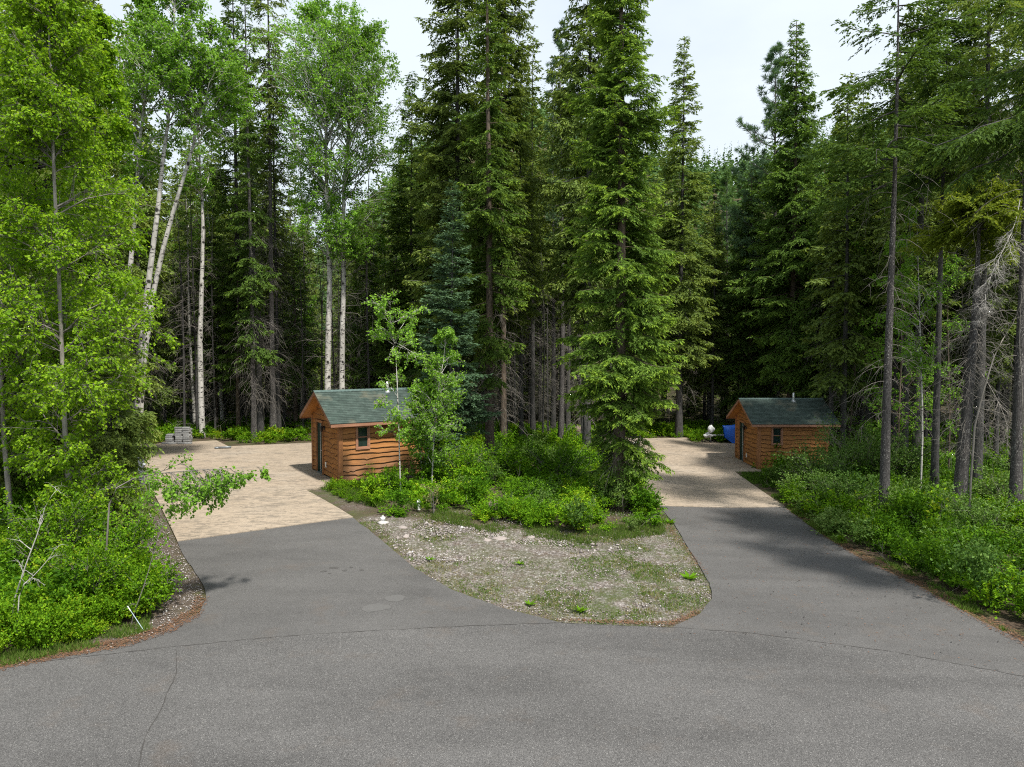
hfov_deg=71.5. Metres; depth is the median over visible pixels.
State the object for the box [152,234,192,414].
spruce tree
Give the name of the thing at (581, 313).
spruce tree
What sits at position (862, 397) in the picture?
spruce tree
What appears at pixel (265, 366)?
young spruce
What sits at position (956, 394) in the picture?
spruce tree
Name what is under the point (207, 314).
spruce tree
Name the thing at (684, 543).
needle litter
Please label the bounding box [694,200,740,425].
spruce tree
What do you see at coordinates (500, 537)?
rock
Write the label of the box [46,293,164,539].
spruce tree
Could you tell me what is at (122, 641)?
needle litter
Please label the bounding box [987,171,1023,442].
spruce tree
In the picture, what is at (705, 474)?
concrete pad
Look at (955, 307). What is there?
spruce tree
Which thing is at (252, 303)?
spruce tree
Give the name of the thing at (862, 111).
spruce tree
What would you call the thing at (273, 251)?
young spruce
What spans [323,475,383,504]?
undergrowth
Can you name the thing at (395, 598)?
road patch
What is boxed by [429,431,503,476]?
shrub
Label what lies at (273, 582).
driveway
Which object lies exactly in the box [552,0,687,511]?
spruce tree
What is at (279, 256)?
spruce tree
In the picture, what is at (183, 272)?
young spruce
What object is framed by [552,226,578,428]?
young spruce
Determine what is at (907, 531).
undergrowth
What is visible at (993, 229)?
spruce tree
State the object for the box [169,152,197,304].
spruce tree
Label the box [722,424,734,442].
covered boat
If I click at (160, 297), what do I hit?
young spruce
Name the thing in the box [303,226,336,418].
young spruce
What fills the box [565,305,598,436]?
young spruce
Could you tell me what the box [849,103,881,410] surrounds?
spruce tree
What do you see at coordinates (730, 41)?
sky
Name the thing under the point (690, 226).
spruce tree
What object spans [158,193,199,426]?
young spruce
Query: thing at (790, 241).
spruce tree
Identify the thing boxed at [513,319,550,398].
spruce tree
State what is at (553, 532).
grass
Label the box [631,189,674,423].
spruce tree
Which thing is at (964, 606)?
grass
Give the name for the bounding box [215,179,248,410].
spruce tree
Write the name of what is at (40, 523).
dead branch
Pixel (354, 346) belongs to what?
spruce tree
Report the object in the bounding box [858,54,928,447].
spruce tree
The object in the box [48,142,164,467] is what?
spruce tree
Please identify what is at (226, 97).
aspen tree
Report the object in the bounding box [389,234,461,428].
spruce tree
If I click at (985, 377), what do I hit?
spruce tree
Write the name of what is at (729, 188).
pine tree
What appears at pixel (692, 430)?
undergrowth
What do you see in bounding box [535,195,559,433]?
young spruce
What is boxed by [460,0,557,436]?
spruce tree
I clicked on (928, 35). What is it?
fir tree
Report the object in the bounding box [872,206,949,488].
aspen tree
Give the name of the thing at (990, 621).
needle litter
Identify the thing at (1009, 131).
spruce tree
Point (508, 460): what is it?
shrub
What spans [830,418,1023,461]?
undergrowth
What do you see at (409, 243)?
spruce tree
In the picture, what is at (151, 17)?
aspen tree
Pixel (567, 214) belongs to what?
spruce tree
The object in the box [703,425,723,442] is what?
boat trailer
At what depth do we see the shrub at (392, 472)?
24.93 m
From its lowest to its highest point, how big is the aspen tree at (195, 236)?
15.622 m
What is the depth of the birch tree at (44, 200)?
18.55 m
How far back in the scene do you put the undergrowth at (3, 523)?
18.39 m
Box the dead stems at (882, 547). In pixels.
[767,467,1023,589]
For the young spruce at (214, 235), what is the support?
on the ground at (612, 599)
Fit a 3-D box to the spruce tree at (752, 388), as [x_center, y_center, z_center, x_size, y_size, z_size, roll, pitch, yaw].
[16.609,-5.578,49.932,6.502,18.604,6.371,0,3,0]
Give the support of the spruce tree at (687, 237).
on the ground at (612, 599)
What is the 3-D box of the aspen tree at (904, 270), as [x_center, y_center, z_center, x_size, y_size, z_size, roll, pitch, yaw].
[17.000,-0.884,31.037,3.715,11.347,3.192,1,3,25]
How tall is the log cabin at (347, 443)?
4.298 m
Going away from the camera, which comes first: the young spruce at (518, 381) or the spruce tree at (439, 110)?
the spruce tree at (439, 110)
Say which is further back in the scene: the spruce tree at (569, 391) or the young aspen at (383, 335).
the spruce tree at (569, 391)
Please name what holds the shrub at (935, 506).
on the ground at (612, 599)
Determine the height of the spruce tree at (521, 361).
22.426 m
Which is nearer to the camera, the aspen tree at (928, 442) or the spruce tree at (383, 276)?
the aspen tree at (928, 442)
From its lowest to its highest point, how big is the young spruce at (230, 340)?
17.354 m
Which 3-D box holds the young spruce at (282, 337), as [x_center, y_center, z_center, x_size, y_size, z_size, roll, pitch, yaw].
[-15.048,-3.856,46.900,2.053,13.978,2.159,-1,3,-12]
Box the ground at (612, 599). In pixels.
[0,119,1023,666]
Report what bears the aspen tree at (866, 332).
on the ground at (612, 599)
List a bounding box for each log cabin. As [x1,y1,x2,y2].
[299,382,436,481]
[726,393,840,468]
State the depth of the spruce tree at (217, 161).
53.72 m
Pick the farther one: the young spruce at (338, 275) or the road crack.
the young spruce at (338, 275)
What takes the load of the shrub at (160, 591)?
on the ground at (612, 599)
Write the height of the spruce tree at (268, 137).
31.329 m
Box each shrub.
[0,472,116,575]
[0,489,99,555]
[27,536,111,581]
[33,523,137,606]
[78,495,174,561]
[101,561,187,615]
[361,463,409,490]
[420,482,443,512]
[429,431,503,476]
[455,430,531,478]
[514,429,597,479]
[771,435,869,490]
[798,464,895,509]
[806,409,920,478]
[868,429,930,482]
[897,482,957,528]
[925,479,1023,533]
[968,456,1023,509]
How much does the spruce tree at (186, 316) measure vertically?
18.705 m
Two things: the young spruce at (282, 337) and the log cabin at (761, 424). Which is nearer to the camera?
the log cabin at (761, 424)
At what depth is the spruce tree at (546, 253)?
61.01 m
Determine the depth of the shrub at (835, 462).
29.50 m
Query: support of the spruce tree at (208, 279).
on the ground at (612, 599)
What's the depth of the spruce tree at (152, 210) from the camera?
41.20 m
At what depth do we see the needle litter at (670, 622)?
14.54 m
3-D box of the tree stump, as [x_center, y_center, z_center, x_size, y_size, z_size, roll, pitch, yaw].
[-0.613,4.052,22.830,0.504,0.663,0.570,0,3,0]
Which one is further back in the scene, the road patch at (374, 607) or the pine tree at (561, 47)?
the pine tree at (561, 47)
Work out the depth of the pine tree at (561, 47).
41.59 m
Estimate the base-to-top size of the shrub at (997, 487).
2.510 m
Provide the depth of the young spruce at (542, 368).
54.25 m
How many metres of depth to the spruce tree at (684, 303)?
46.09 m
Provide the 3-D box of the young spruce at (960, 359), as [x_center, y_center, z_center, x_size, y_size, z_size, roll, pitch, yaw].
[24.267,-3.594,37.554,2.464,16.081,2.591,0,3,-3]
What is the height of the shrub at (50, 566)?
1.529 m
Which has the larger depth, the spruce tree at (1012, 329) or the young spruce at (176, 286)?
the young spruce at (176, 286)
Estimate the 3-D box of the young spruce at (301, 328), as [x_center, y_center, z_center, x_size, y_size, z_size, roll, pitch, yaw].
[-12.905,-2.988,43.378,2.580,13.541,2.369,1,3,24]
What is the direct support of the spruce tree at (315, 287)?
on the ground at (612, 599)
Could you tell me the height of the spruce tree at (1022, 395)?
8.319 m
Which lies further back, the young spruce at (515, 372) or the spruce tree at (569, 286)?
the young spruce at (515, 372)
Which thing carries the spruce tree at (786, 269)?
on the ground at (612, 599)
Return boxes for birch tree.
[0,0,183,528]
[0,3,142,531]
[19,6,164,466]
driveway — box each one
[30,518,560,663]
[663,506,1023,675]
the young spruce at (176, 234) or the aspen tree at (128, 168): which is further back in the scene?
the young spruce at (176, 234)
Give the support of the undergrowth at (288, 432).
on the ground at (612, 599)
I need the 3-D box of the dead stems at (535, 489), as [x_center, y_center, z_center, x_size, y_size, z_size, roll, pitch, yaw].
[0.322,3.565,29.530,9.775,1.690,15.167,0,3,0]
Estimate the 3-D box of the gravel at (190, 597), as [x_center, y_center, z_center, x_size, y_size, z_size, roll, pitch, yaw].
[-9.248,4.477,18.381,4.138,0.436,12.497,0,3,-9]
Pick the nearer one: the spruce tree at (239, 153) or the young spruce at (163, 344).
the young spruce at (163, 344)
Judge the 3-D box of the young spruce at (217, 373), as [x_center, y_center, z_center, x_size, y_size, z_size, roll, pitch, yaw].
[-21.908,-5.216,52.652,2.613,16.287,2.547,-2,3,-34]
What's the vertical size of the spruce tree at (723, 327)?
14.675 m
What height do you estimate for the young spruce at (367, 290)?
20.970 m
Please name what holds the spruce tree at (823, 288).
on the ground at (612, 599)
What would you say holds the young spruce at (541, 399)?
on the ground at (612, 599)
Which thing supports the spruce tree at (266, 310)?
on the ground at (612, 599)
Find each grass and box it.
[0,613,153,666]
[319,480,387,508]
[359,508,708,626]
[428,507,666,544]
[736,470,792,504]
[787,503,1009,631]
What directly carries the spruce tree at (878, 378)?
on the ground at (612, 599)
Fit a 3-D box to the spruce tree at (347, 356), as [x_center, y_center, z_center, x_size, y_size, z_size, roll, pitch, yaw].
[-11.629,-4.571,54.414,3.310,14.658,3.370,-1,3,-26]
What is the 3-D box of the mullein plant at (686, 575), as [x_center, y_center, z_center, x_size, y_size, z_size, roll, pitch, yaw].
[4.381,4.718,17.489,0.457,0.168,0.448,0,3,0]
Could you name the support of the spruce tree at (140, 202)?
on the ground at (612, 599)
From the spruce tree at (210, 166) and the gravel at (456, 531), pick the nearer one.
the gravel at (456, 531)
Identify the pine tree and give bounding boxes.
[542,19,580,440]
[713,39,834,397]
[713,163,753,420]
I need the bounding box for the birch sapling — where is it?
[105,449,270,560]
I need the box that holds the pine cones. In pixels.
[706,507,998,669]
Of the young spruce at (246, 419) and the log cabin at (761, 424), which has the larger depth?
the young spruce at (246, 419)
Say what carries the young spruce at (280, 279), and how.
on the ground at (612, 599)
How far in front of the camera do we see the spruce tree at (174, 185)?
54.33 m
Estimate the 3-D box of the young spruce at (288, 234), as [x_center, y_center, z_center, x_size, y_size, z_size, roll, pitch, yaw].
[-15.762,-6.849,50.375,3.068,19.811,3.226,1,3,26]
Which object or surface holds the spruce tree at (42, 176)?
on the ground at (612, 599)
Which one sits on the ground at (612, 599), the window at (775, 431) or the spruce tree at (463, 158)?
the spruce tree at (463, 158)
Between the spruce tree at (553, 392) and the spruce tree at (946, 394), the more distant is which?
the spruce tree at (946, 394)
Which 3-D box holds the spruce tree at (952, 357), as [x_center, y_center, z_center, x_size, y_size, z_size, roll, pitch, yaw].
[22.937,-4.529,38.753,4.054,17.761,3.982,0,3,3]
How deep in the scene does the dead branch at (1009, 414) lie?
26.05 m
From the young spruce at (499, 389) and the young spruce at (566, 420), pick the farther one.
the young spruce at (499, 389)
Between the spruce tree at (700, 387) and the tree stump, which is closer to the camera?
the tree stump
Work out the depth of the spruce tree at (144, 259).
38.03 m
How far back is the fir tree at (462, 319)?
30.14 m
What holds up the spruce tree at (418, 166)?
on the ground at (612, 599)
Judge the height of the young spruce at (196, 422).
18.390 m
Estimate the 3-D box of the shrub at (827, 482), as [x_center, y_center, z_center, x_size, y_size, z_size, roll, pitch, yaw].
[12.552,3.996,26.796,3.407,1.869,3.166,1,3,18]
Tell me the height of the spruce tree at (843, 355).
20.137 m
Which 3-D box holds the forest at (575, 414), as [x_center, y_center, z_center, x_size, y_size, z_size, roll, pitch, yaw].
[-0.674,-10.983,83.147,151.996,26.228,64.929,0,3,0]
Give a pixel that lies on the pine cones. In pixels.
(800, 580)
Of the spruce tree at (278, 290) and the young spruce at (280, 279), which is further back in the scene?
the spruce tree at (278, 290)
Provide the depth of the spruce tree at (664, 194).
55.52 m
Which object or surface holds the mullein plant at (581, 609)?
on the ground at (612, 599)
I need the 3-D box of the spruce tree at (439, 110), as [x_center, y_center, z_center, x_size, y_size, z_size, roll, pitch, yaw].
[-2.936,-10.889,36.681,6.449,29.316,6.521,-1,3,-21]
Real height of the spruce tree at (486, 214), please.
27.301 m
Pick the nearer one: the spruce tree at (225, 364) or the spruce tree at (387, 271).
the spruce tree at (225, 364)
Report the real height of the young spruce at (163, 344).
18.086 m
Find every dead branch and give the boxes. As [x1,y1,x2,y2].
[9,450,141,641]
[16,544,64,632]
[131,508,168,622]
[968,200,1023,326]
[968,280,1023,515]
[979,374,1023,460]
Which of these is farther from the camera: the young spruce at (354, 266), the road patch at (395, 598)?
the young spruce at (354, 266)
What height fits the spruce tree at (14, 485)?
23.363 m
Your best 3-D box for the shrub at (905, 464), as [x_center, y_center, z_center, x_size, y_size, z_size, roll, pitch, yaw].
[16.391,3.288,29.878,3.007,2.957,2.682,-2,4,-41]
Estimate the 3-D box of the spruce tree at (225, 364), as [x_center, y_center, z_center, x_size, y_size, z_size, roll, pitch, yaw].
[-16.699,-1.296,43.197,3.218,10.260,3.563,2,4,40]
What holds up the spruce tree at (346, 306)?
on the ground at (612, 599)
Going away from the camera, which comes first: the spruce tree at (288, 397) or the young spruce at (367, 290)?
the young spruce at (367, 290)
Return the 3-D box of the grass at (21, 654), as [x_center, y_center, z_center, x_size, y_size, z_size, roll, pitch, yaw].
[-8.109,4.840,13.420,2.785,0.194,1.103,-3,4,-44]
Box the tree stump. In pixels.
[488,500,497,519]
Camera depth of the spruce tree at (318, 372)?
52.28 m
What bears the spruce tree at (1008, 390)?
on the ground at (612, 599)
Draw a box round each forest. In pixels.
[135,140,1012,427]
[309,84,1011,372]
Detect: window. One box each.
[355,426,369,449]
[771,427,782,444]
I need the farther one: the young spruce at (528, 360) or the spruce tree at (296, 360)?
the young spruce at (528, 360)
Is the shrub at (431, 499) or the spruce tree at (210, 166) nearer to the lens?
the shrub at (431, 499)
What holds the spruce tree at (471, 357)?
on the ground at (612, 599)
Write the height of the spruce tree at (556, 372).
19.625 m
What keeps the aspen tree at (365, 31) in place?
on the ground at (612, 599)
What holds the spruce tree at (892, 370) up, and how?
on the ground at (612, 599)
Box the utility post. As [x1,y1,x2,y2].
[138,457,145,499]
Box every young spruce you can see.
[144,173,168,418]
[152,153,182,423]
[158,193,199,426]
[162,208,196,420]
[164,140,205,422]
[166,148,218,428]
[167,226,187,348]
[169,236,196,399]
[175,208,197,418]
[177,253,208,415]
[190,156,227,420]
[191,181,228,429]
[204,212,228,413]
[216,230,233,417]
[225,257,249,420]
[226,191,250,415]
[227,209,256,422]
[247,180,282,415]
[256,179,281,405]
[256,296,269,416]
[261,195,288,408]
[263,260,286,415]
[268,264,298,426]
[274,217,293,420]
[277,148,302,411]
[280,179,305,408]
[283,226,321,427]
[284,100,323,421]
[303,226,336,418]
[307,223,337,390]
[310,195,352,389]
[320,223,349,389]
[324,208,359,389]
[325,255,353,387]
[338,257,359,387]
[345,191,364,386]
[346,98,390,388]
[347,236,378,366]
[371,186,394,376]
[377,208,406,380]
[471,347,508,421]
[474,353,484,423]
[493,346,516,422]
[494,315,518,420]
[507,139,530,423]
[507,171,537,419]
[516,184,548,422]
[526,235,558,423]
[527,252,550,416]
[529,211,557,437]
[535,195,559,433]
[544,301,558,419]
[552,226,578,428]
[564,203,595,425]
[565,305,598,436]
[894,225,931,446]
[950,250,989,450]
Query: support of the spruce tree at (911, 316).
on the ground at (612, 599)
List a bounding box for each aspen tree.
[85,0,192,337]
[106,0,252,442]
[128,14,266,448]
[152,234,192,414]
[167,187,212,423]
[170,104,226,437]
[181,184,228,420]
[237,0,399,389]
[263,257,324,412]
[288,9,423,389]
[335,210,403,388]
[829,241,884,438]
[855,231,948,467]
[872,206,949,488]
[912,252,988,478]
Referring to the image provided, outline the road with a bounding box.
[0,623,1023,766]
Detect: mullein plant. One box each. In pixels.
[572,605,587,612]
[680,571,696,578]
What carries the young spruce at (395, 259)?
on the ground at (612, 599)
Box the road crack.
[138,649,176,766]
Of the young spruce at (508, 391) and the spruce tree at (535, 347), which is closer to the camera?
the young spruce at (508, 391)
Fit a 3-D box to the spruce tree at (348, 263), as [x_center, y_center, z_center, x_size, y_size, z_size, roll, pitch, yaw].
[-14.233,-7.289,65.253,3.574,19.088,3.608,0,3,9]
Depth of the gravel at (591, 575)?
17.20 m
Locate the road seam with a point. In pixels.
(509, 624)
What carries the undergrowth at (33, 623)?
on the ground at (612, 599)
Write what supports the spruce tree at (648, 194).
on the ground at (612, 599)
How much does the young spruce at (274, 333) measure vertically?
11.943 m
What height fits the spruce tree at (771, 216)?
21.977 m
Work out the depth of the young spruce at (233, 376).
48.16 m
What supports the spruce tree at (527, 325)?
on the ground at (612, 599)
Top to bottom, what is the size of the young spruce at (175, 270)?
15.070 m
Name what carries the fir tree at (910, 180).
on the ground at (612, 599)
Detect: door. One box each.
[317,422,321,471]
[740,422,743,460]
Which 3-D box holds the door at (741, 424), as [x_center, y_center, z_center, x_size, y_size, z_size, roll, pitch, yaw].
[12.289,3.110,38.003,0.135,2.045,0.760,0,3,0]
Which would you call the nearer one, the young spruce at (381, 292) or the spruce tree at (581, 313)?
the young spruce at (381, 292)
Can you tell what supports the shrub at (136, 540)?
on the ground at (612, 599)
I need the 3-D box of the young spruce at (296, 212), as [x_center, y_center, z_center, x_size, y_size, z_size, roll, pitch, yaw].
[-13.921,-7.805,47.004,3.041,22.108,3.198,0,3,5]
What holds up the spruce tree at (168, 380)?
on the ground at (612, 599)
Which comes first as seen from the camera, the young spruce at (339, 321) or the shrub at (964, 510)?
the shrub at (964, 510)
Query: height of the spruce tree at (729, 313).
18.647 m
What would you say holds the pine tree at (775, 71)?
on the ground at (612, 599)
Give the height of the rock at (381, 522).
0.119 m
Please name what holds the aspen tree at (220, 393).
on the ground at (612, 599)
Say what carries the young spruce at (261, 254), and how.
on the ground at (612, 599)
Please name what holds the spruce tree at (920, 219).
on the ground at (612, 599)
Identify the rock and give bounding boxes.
[377,521,388,524]
[492,536,506,539]
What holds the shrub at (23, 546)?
on the ground at (612, 599)
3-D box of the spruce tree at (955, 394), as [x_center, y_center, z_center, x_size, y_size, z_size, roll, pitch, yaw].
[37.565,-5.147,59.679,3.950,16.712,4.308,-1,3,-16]
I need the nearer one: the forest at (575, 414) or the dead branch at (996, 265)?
the dead branch at (996, 265)
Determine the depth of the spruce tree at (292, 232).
61.27 m
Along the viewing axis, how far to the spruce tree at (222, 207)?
43.61 m
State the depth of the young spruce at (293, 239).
54.44 m
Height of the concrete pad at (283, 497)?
0.424 m
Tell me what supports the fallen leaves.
on the driveway at (918, 618)
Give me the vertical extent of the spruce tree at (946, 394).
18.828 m
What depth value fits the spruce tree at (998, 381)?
37.62 m
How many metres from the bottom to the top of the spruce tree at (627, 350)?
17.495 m
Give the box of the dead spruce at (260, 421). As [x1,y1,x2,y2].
[225,74,276,432]
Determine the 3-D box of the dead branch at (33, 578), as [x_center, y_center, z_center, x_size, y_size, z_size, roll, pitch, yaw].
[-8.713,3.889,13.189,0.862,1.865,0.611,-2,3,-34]
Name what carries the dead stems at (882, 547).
on the ground at (612, 599)
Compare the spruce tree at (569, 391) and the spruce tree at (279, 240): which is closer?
the spruce tree at (569, 391)
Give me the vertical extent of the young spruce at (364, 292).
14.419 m
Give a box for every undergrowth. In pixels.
[0,469,146,587]
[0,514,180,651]
[1,477,171,591]
[146,408,310,443]
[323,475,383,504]
[348,427,668,532]
[455,419,604,450]
[591,416,734,442]
[751,439,1023,619]
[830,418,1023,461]
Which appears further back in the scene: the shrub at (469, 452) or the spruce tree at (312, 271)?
the spruce tree at (312, 271)
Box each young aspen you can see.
[361,291,432,490]
[394,378,446,478]
[404,326,467,480]
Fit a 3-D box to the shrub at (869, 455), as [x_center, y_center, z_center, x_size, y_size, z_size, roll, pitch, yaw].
[15.127,2.927,31.403,4.596,3.518,4.673,0,3,0]
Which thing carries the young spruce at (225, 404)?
on the ground at (612, 599)
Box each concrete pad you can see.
[144,440,352,541]
[610,437,784,507]
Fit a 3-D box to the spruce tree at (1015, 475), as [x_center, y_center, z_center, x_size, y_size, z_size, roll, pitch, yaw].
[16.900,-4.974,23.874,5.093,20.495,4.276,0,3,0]
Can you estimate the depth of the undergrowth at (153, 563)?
15.17 m
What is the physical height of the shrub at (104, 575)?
1.989 m
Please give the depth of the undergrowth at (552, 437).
41.27 m
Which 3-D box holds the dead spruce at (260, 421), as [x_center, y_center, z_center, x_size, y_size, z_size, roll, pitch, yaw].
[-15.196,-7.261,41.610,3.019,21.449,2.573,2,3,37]
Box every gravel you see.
[8,501,204,664]
[361,508,710,626]
[368,522,570,562]
[371,519,641,563]
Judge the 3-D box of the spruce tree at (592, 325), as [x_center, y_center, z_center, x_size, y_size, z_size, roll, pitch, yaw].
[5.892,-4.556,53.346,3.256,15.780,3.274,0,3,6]
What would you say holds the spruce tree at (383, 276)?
on the ground at (612, 599)
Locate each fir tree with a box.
[415,179,503,477]
[787,0,1008,513]
[858,0,1021,489]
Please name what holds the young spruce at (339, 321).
on the ground at (612, 599)
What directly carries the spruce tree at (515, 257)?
on the ground at (612, 599)
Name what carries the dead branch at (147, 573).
on the ground at (612, 599)
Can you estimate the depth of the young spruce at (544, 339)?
41.31 m
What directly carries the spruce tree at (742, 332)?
on the ground at (612, 599)
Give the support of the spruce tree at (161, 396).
on the ground at (612, 599)
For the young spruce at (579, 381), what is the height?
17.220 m
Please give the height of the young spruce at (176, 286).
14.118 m
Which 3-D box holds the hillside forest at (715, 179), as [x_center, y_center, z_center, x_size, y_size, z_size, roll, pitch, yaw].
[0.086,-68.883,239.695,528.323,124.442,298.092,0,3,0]
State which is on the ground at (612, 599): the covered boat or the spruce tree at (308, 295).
the spruce tree at (308, 295)
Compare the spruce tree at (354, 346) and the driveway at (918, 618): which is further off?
the spruce tree at (354, 346)
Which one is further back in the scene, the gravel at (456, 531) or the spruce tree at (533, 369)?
the spruce tree at (533, 369)
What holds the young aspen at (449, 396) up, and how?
on the ground at (612, 599)
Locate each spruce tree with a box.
[0,10,78,494]
[1,0,153,482]
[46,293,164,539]
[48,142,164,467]
[56,0,153,359]
[101,21,177,408]
[107,3,179,443]
[128,188,192,430]
[134,166,174,409]
[151,129,176,372]
[152,294,210,419]
[163,165,177,377]
[165,163,196,397]
[166,182,218,400]
[169,133,215,395]
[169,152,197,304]
[174,154,234,413]
[182,215,235,422]
[194,138,219,363]
[196,0,274,424]
[199,171,243,388]
[204,277,267,428]
[206,136,232,412]
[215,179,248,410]
[220,0,284,440]
[221,143,288,414]
[222,0,311,428]
[229,115,267,412]
[237,101,263,223]
[240,37,307,427]
[254,164,287,407]
[261,183,294,401]
[262,181,290,391]
[262,240,285,409]
[266,234,331,423]
[283,216,324,407]
[284,195,302,390]
[290,215,323,396]
[296,217,320,329]
[296,232,323,396]
[333,217,392,388]
[336,199,371,335]
[336,229,378,378]
[345,224,376,368]
[350,201,382,374]
[367,259,419,387]
[372,225,397,379]
[373,71,445,387]
[376,150,415,289]
[383,200,409,376]
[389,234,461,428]
[396,0,522,436]
[396,144,440,371]
[444,0,538,453]
[450,149,470,391]
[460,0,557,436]
[461,288,508,409]
[469,31,538,447]
[495,223,536,422]
[496,48,549,435]
[512,34,558,431]
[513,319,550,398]
[515,141,544,416]
[516,128,546,379]
[523,188,559,421]
[527,70,578,427]
[528,0,641,458]
[535,140,581,422]
[541,65,584,425]
[541,80,585,424]
[542,303,572,412]
[550,310,574,418]
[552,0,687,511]
[556,133,601,421]
[571,227,601,423]
[599,222,636,416]
[626,190,659,387]
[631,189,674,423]
[634,36,722,437]
[638,144,687,421]
[665,174,699,412]
[682,203,744,421]
[682,219,698,415]
[687,229,717,421]
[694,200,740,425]
[701,170,786,409]
[715,248,735,417]
[724,19,857,397]
[725,212,746,388]
[726,246,760,394]
[755,153,802,396]
[774,191,879,427]
[782,143,814,397]
[798,114,876,433]
[799,72,898,451]
[803,190,866,445]
[820,105,910,441]
[835,103,854,191]
[837,88,880,429]
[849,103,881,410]
[849,214,881,433]
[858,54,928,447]
[860,2,963,455]
[861,0,990,466]
[871,213,923,427]
[872,72,934,435]
[898,171,1023,501]
[898,198,963,449]
[898,301,953,437]
[905,0,1023,460]
[905,0,1023,487]
[913,2,1014,440]
[930,0,1023,469]
[940,203,961,421]
[942,0,1023,512]
[942,361,958,418]
[944,196,1002,452]
[950,333,991,400]
[953,360,1008,407]
[959,286,1014,442]
[973,179,1017,453]
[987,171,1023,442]
[992,345,1012,420]
[1017,276,1023,510]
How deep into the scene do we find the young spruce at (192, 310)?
50.10 m
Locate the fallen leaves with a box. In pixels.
[672,507,1014,670]
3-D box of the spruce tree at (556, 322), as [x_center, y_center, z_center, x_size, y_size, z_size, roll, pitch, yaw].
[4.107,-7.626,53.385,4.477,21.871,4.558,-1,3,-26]
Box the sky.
[3,0,1023,252]
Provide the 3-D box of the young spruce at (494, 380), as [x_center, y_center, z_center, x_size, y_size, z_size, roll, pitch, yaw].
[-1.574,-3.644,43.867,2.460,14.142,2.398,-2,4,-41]
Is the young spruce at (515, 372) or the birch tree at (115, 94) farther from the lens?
the young spruce at (515, 372)
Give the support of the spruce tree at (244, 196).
on the ground at (612, 599)
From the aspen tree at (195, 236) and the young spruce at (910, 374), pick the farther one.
the aspen tree at (195, 236)
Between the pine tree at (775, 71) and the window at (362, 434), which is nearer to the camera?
the window at (362, 434)
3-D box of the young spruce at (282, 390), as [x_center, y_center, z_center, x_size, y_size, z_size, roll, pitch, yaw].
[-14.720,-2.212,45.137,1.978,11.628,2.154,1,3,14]
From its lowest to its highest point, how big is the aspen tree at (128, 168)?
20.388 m
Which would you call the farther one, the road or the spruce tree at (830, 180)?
the spruce tree at (830, 180)
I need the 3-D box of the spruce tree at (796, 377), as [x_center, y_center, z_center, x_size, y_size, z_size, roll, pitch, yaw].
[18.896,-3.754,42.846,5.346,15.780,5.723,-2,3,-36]
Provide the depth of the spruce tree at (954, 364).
46.43 m
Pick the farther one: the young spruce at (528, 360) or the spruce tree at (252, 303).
the young spruce at (528, 360)
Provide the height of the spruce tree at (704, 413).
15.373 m
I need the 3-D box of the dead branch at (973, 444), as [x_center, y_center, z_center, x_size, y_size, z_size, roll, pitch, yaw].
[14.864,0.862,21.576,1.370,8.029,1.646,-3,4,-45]
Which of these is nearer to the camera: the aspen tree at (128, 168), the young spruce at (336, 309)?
the aspen tree at (128, 168)
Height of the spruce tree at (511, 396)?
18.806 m
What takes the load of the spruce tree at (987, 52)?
on the ground at (612, 599)
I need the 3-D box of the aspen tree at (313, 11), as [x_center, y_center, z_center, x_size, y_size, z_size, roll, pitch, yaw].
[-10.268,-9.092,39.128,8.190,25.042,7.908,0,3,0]
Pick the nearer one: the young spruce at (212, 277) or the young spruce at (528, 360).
the young spruce at (212, 277)
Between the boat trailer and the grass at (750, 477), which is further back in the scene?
the boat trailer
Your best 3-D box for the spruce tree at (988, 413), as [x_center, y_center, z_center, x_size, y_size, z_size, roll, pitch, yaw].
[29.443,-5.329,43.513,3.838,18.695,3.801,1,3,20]
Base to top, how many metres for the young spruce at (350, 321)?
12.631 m
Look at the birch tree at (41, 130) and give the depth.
16.70 m
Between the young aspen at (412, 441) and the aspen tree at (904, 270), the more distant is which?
the aspen tree at (904, 270)
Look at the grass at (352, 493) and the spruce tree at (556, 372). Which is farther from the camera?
the spruce tree at (556, 372)
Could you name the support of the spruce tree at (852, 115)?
on the ground at (612, 599)
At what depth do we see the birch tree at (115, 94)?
21.05 m
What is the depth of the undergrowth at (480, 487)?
24.49 m
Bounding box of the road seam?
[7,622,1021,675]
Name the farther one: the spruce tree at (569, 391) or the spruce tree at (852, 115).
the spruce tree at (852, 115)
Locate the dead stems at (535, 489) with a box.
[383,440,667,525]
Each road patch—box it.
[361,603,390,611]
[384,595,404,601]
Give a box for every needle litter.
[0,595,208,670]
[557,610,698,624]
[653,496,707,573]
[787,509,1023,644]
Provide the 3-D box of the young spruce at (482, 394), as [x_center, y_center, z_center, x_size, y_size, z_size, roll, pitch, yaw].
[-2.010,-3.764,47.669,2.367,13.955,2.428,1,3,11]
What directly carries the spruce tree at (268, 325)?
on the ground at (612, 599)
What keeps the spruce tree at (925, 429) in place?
on the ground at (612, 599)
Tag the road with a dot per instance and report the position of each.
(554, 695)

